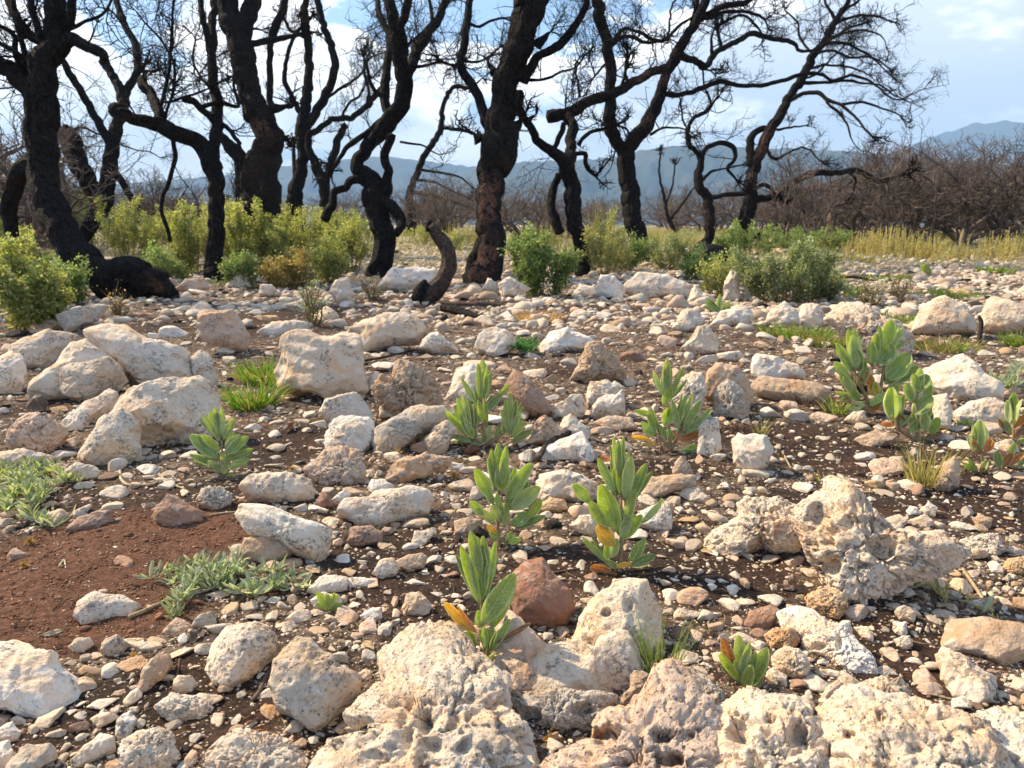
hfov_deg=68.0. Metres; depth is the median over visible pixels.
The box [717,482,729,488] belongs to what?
stone
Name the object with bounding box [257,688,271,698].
stone
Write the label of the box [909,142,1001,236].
bare bush
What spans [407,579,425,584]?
stone
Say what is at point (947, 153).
bare bush
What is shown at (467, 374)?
rock
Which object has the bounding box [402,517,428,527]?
stone
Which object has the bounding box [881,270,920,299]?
shrub
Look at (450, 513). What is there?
stone
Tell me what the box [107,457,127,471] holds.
stone
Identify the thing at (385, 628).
stone
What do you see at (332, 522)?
stone
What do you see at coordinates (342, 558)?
stone
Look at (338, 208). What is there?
bare bush
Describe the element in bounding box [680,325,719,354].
rock
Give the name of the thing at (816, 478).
grass tuft
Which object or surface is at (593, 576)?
stone
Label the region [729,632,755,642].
stone
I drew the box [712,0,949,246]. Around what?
burnt tree
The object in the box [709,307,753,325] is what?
rock
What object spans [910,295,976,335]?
rock
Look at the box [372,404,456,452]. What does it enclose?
rock
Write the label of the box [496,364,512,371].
stone
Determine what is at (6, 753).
stone
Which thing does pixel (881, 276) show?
grass tuft
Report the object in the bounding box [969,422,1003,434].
stone
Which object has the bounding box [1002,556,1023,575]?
rock
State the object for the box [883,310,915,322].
grass tuft
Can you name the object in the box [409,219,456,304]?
snag
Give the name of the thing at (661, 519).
rock
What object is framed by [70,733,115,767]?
stone
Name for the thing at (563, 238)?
dry grass
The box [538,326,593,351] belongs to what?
rock
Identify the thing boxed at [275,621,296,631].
stone
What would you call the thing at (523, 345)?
creeping plant
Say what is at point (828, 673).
stone
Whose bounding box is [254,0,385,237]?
burnt tree
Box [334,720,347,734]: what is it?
stone
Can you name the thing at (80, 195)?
bare bush
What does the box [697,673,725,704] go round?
rock
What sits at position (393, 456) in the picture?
stone
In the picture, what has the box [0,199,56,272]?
shrub
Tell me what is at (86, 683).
stone
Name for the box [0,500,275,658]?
soil crumbs
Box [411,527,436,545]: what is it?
stone
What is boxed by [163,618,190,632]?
stone
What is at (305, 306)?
shrub
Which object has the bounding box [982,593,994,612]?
sprig
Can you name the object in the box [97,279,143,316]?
shrub
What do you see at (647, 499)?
stone
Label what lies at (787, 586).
dead leaf
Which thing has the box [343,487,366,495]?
stone
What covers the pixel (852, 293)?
sage plant
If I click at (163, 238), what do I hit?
shrub
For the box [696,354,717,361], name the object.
stone
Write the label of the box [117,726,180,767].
rock
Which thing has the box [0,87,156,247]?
bare bush
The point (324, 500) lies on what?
stone
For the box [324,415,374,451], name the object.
rock
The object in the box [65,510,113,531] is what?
rock
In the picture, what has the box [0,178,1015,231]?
burnt wood
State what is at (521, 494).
sage plant
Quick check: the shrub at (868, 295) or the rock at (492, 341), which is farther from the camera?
the shrub at (868, 295)
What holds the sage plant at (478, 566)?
on the ground at (398, 587)
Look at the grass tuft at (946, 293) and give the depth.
7.31 m
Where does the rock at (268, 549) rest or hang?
on the ground at (398, 587)
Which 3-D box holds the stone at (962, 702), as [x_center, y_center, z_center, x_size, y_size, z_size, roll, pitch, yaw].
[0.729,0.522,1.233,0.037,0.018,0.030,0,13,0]
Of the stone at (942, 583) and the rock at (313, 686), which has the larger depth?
the stone at (942, 583)
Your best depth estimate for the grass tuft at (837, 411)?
3.03 m
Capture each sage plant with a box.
[189,406,253,476]
[316,591,342,610]
[444,531,530,661]
[446,359,531,447]
[470,443,545,546]
[572,436,663,573]
[631,359,711,452]
[704,294,730,311]
[718,635,769,687]
[832,320,918,414]
[845,285,861,297]
[881,368,942,440]
[920,263,931,273]
[954,343,969,352]
[956,418,974,426]
[963,420,1023,473]
[997,392,1023,443]
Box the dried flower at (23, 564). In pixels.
[18,560,30,568]
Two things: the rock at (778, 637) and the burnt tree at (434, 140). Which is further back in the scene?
the burnt tree at (434, 140)
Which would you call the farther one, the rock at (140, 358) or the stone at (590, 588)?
the rock at (140, 358)
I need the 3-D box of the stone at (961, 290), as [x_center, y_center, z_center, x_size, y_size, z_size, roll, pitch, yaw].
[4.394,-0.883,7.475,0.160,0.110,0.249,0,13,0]
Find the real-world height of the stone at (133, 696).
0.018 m
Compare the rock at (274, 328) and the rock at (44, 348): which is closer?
the rock at (44, 348)
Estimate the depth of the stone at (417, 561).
1.72 m
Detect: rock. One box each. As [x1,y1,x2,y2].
[0,350,27,392]
[0,448,55,471]
[0,639,81,718]
[4,412,68,453]
[8,329,79,368]
[27,338,130,400]
[55,304,109,331]
[59,356,128,400]
[64,461,100,480]
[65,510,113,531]
[72,591,141,624]
[76,388,118,422]
[77,375,220,465]
[83,323,192,384]
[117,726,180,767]
[137,653,172,692]
[151,493,203,525]
[154,692,213,721]
[176,278,208,292]
[191,350,218,386]
[195,486,233,509]
[196,309,250,351]
[203,728,308,767]
[205,621,277,686]
[235,503,332,562]
[238,535,292,563]
[239,471,315,502]
[257,320,312,335]
[268,636,361,731]
[273,329,368,398]
[285,298,320,311]
[303,445,365,485]
[308,619,539,767]
[319,392,373,423]
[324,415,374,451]
[329,277,354,303]
[337,485,434,526]
[346,312,426,351]
[370,359,442,415]
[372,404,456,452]
[375,266,437,291]
[385,451,452,482]
[401,591,431,615]
[418,331,458,353]
[424,420,456,454]
[445,363,476,401]
[474,327,517,356]
[494,610,545,693]
[498,276,530,296]
[504,369,550,417]
[511,557,574,628]
[511,686,617,730]
[518,431,594,462]
[526,415,564,444]
[530,629,644,692]
[536,469,597,501]
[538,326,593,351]
[538,658,722,767]
[550,394,588,417]
[560,414,590,439]
[569,341,626,383]
[570,284,594,296]
[570,514,596,535]
[572,577,662,656]
[592,274,625,297]
[623,272,693,297]
[636,501,672,530]
[641,473,695,497]
[672,307,705,331]
[672,371,707,418]
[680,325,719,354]
[688,285,715,302]
[697,417,721,456]
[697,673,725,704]
[703,495,801,556]
[705,362,753,406]
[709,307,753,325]
[712,379,749,419]
[713,685,828,767]
[723,269,739,300]
[731,432,773,470]
[751,353,805,378]
[751,375,831,403]
[764,627,799,649]
[765,301,799,326]
[771,645,811,678]
[776,605,878,674]
[790,473,971,606]
[799,303,824,325]
[803,684,1015,767]
[804,588,847,618]
[823,301,914,355]
[854,429,897,446]
[857,675,911,695]
[868,457,908,475]
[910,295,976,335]
[923,353,1004,401]
[933,456,959,491]
[934,646,997,702]
[940,616,1023,665]
[952,397,1005,422]
[959,533,1006,555]
[972,705,1023,767]
[981,298,1023,334]
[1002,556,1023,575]
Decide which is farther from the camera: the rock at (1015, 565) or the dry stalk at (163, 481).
the dry stalk at (163, 481)
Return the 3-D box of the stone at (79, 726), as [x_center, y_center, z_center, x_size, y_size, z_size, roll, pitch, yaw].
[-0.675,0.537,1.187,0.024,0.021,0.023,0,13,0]
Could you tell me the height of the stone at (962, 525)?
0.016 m
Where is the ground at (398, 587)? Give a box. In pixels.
[0,225,1023,767]
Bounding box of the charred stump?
[976,316,983,343]
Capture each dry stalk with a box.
[58,559,66,568]
[65,505,76,521]
[118,470,163,486]
[128,598,172,618]
[152,478,185,488]
[210,511,234,515]
[781,451,791,468]
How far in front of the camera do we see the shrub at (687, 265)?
9.00 m
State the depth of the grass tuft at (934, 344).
4.45 m
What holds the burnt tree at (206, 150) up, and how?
on the ground at (398, 587)
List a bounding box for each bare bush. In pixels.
[0,78,133,247]
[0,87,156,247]
[0,128,137,235]
[0,145,121,249]
[19,169,122,230]
[76,187,136,234]
[105,168,228,235]
[115,164,197,236]
[156,174,235,232]
[308,198,368,227]
[350,210,406,225]
[389,170,475,234]
[392,168,476,241]
[466,176,571,240]
[511,181,621,237]
[563,189,648,235]
[642,195,703,231]
[691,139,852,246]
[694,191,760,231]
[715,202,792,231]
[730,138,917,242]
[737,159,852,234]
[740,161,889,233]
[780,142,973,242]
[802,144,952,238]
[804,125,971,243]
[823,148,955,234]
[832,116,1023,250]
[840,135,1013,230]
[841,130,1023,239]
[862,140,1023,244]
[896,132,1023,244]
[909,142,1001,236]
[915,124,1023,238]
[924,135,1023,234]
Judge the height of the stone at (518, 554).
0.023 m
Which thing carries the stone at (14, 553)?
on the ground at (398, 587)
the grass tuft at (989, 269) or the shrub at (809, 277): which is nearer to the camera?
the shrub at (809, 277)
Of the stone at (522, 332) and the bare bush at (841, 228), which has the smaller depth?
the stone at (522, 332)
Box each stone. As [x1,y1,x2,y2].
[0,313,8,322]
[0,721,21,741]
[0,740,13,767]
[5,743,57,767]
[7,548,30,559]
[26,395,48,411]
[27,323,52,332]
[34,706,65,727]
[39,509,68,526]
[47,463,68,477]
[51,450,77,459]
[60,409,89,430]
[68,637,93,652]
[68,721,90,732]
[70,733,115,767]
[72,504,91,516]
[78,665,100,674]
[78,677,96,691]
[86,698,118,709]
[90,712,119,727]
[99,485,129,497]
[100,634,127,656]
[105,760,118,767]
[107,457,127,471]
[113,555,132,566]
[115,710,137,740]
[117,655,146,671]
[123,688,142,706]
[124,638,144,647]
[135,641,162,651]
[136,464,159,474]
[158,326,188,336]
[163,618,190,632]
[170,647,193,657]
[173,675,198,693]
[184,749,197,766]
[188,289,211,294]
[191,611,216,627]
[194,643,211,654]
[196,693,223,704]
[204,623,233,633]
[207,587,230,598]
[211,713,224,726]
[224,272,251,287]
[225,415,231,421]
[257,315,279,320]
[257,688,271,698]
[259,284,276,295]
[260,704,279,719]
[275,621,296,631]
[283,557,302,567]
[283,720,304,733]
[285,609,310,622]
[307,574,348,593]
[308,505,328,512]
[310,592,341,609]
[314,491,336,507]
[321,516,339,527]
[333,489,350,501]
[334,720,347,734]
[335,606,358,622]
[336,554,349,562]
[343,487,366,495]
[346,525,382,546]
[348,577,374,587]
[359,619,377,633]
[359,669,372,679]
[360,607,381,621]
[367,372,380,393]
[367,479,393,491]
[372,362,393,370]
[372,557,400,578]
[377,542,396,550]
[378,621,392,635]
[379,404,393,418]
[384,452,401,461]
[396,553,427,571]
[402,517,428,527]
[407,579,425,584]
[410,441,427,452]
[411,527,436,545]
[416,435,426,441]
[440,510,460,516]
[444,555,460,563]
[448,462,465,469]
[448,479,475,490]
[454,516,482,536]
[459,467,476,472]
[463,360,495,368]
[469,486,483,500]
[473,315,492,324]
[473,625,481,634]
[482,278,496,291]
[488,414,501,423]
[491,379,504,388]
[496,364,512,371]
[511,550,527,563]
[516,330,529,335]
[518,449,534,461]
[521,410,528,420]
[523,368,546,377]
[541,497,567,511]
[568,505,589,518]
[584,572,597,580]
[584,580,598,595]
[586,379,618,406]
[590,389,624,418]
[591,426,614,434]
[593,415,636,430]
[594,449,608,460]
[596,454,610,467]
[600,324,621,331]
[612,381,624,398]
[616,439,635,449]
[618,670,648,705]
[619,350,644,361]
[628,529,647,538]
[635,303,651,309]
[638,494,657,504]
[649,326,664,333]
[672,456,693,474]
[672,649,698,665]
[673,608,700,619]
[676,587,708,605]
[679,487,708,503]
[690,629,702,642]
[695,523,711,534]
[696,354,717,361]
[712,652,721,664]
[717,351,743,360]
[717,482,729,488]
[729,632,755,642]
[742,469,769,477]
[744,605,779,628]
[753,341,772,349]
[757,594,783,606]
[766,667,787,686]
[777,400,799,410]
[784,409,809,420]
[784,555,803,567]
[792,482,813,492]
[800,568,815,576]
[801,674,828,691]
[810,412,836,421]
[815,669,838,677]
[820,680,841,698]
[837,670,858,684]
[843,604,867,621]
[844,410,866,424]
[847,273,866,278]
[854,452,875,459]
[854,626,873,641]
[873,374,888,386]
[877,665,897,675]
[879,647,899,661]
[885,514,907,527]
[892,621,907,635]
[894,605,916,622]
[894,635,912,649]
[897,479,917,490]
[906,506,919,515]
[907,514,933,528]
[912,668,936,684]
[917,682,942,695]
[919,501,937,516]
[920,578,945,589]
[932,393,952,429]
[936,589,962,599]
[949,521,977,529]
[949,578,973,593]
[950,288,970,294]
[951,696,971,708]
[968,548,987,558]
[968,599,993,610]
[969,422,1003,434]
[972,513,992,527]
[987,561,1003,574]
[994,439,1018,450]
[999,690,1020,704]
[1010,677,1023,690]
[1013,597,1023,609]
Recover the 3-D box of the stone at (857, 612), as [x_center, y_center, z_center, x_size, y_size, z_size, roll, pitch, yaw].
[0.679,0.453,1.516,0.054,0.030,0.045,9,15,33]
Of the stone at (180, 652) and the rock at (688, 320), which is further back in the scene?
the rock at (688, 320)
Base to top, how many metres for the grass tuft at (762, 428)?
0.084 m
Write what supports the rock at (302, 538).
on the ground at (398, 587)
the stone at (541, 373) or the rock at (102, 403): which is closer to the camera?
the rock at (102, 403)
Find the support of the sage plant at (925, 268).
on the ground at (398, 587)
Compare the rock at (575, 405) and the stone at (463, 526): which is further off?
the rock at (575, 405)
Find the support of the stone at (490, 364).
on the ground at (398, 587)
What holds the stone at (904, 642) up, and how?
on the ground at (398, 587)
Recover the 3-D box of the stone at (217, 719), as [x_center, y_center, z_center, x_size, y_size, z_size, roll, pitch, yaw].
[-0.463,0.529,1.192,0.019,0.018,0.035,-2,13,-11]
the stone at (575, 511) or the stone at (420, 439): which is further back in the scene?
the stone at (420, 439)
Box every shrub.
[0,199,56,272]
[0,229,76,330]
[33,250,96,304]
[72,194,115,250]
[93,192,165,257]
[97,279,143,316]
[114,201,189,240]
[138,203,179,251]
[140,238,197,279]
[156,196,206,273]
[185,195,226,237]
[201,197,255,261]
[209,246,263,288]
[223,197,293,265]
[254,241,318,288]
[269,205,343,267]
[280,198,311,220]
[286,274,341,326]
[307,233,353,282]
[312,205,363,240]
[320,215,373,272]
[339,209,394,241]
[354,272,389,300]
[404,220,435,245]
[442,229,468,250]
[444,219,477,244]
[497,217,582,296]
[568,205,637,274]
[589,224,656,270]
[639,230,706,269]
[674,242,723,280]
[690,248,743,295]
[713,217,783,255]
[727,232,846,302]
[770,224,855,252]
[809,262,856,300]
[851,273,888,305]
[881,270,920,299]
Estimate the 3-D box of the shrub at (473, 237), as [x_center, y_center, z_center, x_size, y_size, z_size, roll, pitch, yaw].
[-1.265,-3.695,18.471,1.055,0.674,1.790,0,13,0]
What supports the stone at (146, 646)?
on the ground at (398, 587)
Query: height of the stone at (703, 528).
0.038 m
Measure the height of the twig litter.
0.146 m
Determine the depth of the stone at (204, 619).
1.48 m
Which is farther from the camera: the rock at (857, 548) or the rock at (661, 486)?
the rock at (661, 486)
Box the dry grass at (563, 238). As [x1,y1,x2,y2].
[28,225,1023,272]
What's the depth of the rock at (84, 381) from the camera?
3.26 m
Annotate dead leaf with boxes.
[40,629,63,635]
[187,628,204,643]
[240,714,259,723]
[253,725,269,729]
[284,421,295,432]
[306,566,319,572]
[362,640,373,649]
[465,447,479,453]
[542,735,553,740]
[701,548,712,552]
[780,584,794,589]
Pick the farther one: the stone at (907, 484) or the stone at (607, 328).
the stone at (607, 328)
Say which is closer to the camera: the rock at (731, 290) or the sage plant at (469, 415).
the sage plant at (469, 415)
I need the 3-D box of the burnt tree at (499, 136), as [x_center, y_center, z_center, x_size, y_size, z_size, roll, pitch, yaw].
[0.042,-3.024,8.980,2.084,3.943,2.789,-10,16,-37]
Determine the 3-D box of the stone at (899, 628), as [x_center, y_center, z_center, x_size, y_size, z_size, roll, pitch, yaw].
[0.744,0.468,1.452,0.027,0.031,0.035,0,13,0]
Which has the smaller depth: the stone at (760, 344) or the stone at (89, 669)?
the stone at (89, 669)
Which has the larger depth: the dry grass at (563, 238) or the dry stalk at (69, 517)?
the dry grass at (563, 238)
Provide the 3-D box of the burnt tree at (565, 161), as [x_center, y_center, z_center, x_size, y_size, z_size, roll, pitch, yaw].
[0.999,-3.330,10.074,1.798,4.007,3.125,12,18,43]
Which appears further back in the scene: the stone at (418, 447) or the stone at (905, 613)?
the stone at (418, 447)
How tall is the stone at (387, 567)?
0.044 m
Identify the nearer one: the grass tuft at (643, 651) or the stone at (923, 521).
the grass tuft at (643, 651)
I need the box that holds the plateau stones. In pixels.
[0,239,1023,329]
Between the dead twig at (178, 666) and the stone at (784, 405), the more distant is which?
the stone at (784, 405)
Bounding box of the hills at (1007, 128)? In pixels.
[887,120,1023,164]
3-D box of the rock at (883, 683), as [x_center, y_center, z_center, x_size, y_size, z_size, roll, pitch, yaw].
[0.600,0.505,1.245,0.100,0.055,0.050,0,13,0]
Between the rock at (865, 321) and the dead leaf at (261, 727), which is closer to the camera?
the dead leaf at (261, 727)
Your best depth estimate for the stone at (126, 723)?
1.17 m
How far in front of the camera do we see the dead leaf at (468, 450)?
2.55 m
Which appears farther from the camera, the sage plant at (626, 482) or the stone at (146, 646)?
the sage plant at (626, 482)
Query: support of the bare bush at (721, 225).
on the ground at (398, 587)
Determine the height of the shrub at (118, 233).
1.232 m
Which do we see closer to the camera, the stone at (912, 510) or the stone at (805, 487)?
the stone at (912, 510)
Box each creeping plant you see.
[0,453,84,527]
[132,546,311,620]
[506,336,539,353]
[908,579,1002,619]
[986,358,1023,390]
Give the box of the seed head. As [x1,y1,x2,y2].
[959,229,964,246]
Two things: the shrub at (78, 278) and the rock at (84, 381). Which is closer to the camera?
the rock at (84, 381)
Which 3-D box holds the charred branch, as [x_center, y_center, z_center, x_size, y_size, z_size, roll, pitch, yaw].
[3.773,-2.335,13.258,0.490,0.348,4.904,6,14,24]
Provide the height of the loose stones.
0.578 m
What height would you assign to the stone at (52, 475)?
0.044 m
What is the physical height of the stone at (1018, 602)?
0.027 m
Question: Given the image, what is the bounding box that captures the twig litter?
[0,275,1023,767]
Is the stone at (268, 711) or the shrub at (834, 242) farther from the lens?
the shrub at (834, 242)
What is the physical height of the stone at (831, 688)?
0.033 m
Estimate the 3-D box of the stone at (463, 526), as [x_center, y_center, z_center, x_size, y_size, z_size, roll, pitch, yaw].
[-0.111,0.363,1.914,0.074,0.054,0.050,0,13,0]
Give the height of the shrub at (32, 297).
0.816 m
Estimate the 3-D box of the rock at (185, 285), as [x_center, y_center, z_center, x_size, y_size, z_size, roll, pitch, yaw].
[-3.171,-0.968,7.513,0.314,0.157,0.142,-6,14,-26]
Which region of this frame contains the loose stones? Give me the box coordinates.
[0,225,1023,767]
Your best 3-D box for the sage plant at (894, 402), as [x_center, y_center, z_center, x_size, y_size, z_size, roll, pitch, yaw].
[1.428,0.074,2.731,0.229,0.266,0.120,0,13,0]
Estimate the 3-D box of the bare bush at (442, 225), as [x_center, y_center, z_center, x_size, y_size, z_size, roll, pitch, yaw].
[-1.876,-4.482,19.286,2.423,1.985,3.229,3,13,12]
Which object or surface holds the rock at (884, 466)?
on the ground at (398, 587)
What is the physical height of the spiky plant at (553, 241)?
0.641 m
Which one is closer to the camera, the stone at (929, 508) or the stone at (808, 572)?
the stone at (808, 572)
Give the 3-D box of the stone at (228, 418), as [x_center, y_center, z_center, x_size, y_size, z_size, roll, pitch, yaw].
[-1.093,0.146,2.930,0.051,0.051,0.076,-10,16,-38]
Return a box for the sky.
[0,0,1023,185]
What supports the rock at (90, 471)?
on the ground at (398, 587)
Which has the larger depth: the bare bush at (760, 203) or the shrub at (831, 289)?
the bare bush at (760, 203)
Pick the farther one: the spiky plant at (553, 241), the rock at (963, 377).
the spiky plant at (553, 241)
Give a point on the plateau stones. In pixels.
(475, 290)
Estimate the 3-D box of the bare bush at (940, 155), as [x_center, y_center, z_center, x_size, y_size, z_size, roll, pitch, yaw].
[15.330,-7.272,28.259,5.870,3.687,7.823,-3,13,-14]
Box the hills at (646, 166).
[425,145,1018,226]
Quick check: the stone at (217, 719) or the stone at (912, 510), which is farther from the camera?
the stone at (912, 510)
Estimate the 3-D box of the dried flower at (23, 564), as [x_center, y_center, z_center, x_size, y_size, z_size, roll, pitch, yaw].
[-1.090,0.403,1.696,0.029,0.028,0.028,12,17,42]
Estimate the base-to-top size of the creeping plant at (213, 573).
0.059 m
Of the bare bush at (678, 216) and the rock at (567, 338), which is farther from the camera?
the bare bush at (678, 216)
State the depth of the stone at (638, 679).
1.23 m
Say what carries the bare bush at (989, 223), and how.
on the ground at (398, 587)
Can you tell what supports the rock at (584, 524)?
on the ground at (398, 587)
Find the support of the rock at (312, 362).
on the ground at (398, 587)
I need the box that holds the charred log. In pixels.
[440,304,480,317]
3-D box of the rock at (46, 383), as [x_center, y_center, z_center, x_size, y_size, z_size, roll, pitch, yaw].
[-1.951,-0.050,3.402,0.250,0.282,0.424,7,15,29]
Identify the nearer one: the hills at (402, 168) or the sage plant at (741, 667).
the sage plant at (741, 667)
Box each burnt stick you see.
[364,350,415,361]
[832,275,875,280]
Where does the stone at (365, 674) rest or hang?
on the ground at (398, 587)
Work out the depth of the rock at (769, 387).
3.21 m
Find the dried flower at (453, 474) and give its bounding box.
[449,470,458,479]
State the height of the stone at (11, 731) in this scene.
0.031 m
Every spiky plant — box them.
[532,222,561,249]
[582,201,623,244]
[647,229,698,245]
[796,234,859,250]
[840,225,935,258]
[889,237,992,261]
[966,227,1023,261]
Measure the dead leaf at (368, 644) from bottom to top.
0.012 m
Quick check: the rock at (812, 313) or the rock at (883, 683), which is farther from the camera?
the rock at (812, 313)
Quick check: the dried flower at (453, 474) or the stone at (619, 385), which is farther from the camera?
the stone at (619, 385)
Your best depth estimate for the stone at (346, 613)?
1.50 m
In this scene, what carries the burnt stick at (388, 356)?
on the ground at (398, 587)
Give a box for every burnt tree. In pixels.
[0,0,179,299]
[57,0,178,242]
[90,0,294,280]
[166,0,330,254]
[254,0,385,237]
[300,35,391,224]
[308,0,487,276]
[389,71,481,235]
[391,0,620,283]
[509,0,674,275]
[570,0,948,261]
[652,144,705,232]
[662,71,765,250]
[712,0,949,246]
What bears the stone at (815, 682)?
on the ground at (398, 587)
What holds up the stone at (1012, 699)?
on the ground at (398, 587)
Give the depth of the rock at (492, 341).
4.31 m
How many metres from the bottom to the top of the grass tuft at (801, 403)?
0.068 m
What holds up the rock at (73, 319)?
on the ground at (398, 587)
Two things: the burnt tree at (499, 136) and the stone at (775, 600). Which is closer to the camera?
the stone at (775, 600)
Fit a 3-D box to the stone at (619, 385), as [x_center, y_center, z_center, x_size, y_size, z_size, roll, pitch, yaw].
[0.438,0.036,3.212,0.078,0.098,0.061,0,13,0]
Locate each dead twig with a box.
[171,656,180,691]
[251,670,268,701]
[553,568,579,580]
[932,693,988,707]
[961,567,990,611]
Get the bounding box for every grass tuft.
[217,375,294,411]
[221,352,278,386]
[514,306,565,322]
[618,596,712,673]
[719,422,762,436]
[750,416,775,434]
[752,321,835,340]
[783,393,842,410]
[803,331,845,347]
[807,470,842,482]
[813,394,853,415]
[819,253,885,262]
[849,272,912,280]
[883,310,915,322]
[887,437,974,488]
[912,287,989,298]
[914,333,988,353]
[975,264,1018,273]
[991,329,1023,346]
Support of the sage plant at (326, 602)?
on the ground at (398, 587)
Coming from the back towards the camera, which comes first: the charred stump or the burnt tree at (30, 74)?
the burnt tree at (30, 74)
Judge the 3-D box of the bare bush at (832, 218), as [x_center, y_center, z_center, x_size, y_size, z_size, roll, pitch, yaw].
[7.371,-4.490,18.814,4.340,3.191,4.149,1,13,3]
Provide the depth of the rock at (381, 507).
1.97 m
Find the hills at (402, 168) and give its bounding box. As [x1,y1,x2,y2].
[21,156,476,225]
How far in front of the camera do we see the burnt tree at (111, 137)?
15.01 m
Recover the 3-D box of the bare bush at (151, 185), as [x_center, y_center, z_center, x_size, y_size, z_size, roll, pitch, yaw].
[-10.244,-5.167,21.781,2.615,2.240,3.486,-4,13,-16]
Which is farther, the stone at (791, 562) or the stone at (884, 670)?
the stone at (791, 562)
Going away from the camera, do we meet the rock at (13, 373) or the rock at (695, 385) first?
the rock at (695, 385)
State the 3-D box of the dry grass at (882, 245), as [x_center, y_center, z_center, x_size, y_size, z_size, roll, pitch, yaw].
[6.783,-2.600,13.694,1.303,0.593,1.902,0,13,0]
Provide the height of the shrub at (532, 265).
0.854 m
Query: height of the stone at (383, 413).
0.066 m
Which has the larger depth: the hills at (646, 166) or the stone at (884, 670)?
the hills at (646, 166)
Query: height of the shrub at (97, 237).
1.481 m
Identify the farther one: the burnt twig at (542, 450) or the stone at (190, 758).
the burnt twig at (542, 450)
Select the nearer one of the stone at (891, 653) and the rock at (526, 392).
the stone at (891, 653)
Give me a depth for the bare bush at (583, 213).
23.32 m
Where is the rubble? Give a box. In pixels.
[0,226,1023,767]
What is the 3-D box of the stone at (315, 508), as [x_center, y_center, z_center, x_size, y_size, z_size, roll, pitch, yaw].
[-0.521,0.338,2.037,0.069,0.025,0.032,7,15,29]
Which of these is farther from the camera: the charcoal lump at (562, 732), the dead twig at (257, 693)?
the dead twig at (257, 693)
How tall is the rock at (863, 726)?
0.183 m
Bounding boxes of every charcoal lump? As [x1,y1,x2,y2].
[559,728,566,736]
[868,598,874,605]
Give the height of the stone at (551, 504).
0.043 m
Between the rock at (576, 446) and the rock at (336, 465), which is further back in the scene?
the rock at (576, 446)
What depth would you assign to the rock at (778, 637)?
1.38 m
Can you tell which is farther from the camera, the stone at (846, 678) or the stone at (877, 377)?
the stone at (877, 377)
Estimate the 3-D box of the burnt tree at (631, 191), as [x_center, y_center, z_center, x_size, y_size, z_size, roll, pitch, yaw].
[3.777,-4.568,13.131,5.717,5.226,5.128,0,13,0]
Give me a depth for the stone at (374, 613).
1.49 m
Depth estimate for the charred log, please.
5.82 m
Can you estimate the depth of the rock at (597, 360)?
3.53 m
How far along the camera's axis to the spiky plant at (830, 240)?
15.41 m
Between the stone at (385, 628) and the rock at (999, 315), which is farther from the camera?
the rock at (999, 315)
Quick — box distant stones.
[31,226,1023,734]
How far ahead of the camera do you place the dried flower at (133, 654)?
1.36 m
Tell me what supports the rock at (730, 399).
on the ground at (398, 587)
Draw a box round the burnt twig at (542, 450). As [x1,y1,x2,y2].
[535,430,571,461]
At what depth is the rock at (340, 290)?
6.36 m
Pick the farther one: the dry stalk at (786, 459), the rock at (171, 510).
the dry stalk at (786, 459)
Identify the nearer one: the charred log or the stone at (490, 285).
the charred log
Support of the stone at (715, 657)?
on the ground at (398, 587)
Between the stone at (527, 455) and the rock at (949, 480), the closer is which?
the rock at (949, 480)
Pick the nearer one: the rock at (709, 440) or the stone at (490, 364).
the rock at (709, 440)
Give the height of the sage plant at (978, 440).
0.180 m
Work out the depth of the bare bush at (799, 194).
16.41 m
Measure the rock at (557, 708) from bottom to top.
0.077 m
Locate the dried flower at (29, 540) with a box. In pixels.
[22,536,35,544]
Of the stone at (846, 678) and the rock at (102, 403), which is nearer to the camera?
the stone at (846, 678)
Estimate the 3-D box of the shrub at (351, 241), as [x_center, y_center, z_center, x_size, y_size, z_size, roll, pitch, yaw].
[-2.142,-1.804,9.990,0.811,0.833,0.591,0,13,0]
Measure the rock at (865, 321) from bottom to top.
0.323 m
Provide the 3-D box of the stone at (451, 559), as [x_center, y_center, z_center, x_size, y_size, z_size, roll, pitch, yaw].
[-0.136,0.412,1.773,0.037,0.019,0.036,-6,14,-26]
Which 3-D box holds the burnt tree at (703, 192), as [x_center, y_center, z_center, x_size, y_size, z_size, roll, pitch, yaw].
[3.519,-3.662,12.991,1.808,3.396,1.345,0,13,0]
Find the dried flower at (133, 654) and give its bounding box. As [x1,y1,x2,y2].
[126,650,137,658]
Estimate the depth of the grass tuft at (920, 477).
2.26 m
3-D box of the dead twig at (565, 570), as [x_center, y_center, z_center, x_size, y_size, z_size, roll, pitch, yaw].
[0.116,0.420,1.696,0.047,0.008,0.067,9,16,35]
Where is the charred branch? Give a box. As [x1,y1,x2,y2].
[685,244,738,262]
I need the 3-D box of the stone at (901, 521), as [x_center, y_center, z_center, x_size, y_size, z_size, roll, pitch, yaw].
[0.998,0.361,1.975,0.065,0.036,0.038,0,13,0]
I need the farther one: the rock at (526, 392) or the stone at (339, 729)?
the rock at (526, 392)
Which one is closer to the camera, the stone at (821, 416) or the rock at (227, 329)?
the stone at (821, 416)
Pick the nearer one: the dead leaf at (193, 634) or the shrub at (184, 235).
the dead leaf at (193, 634)
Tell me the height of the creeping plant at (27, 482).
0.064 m

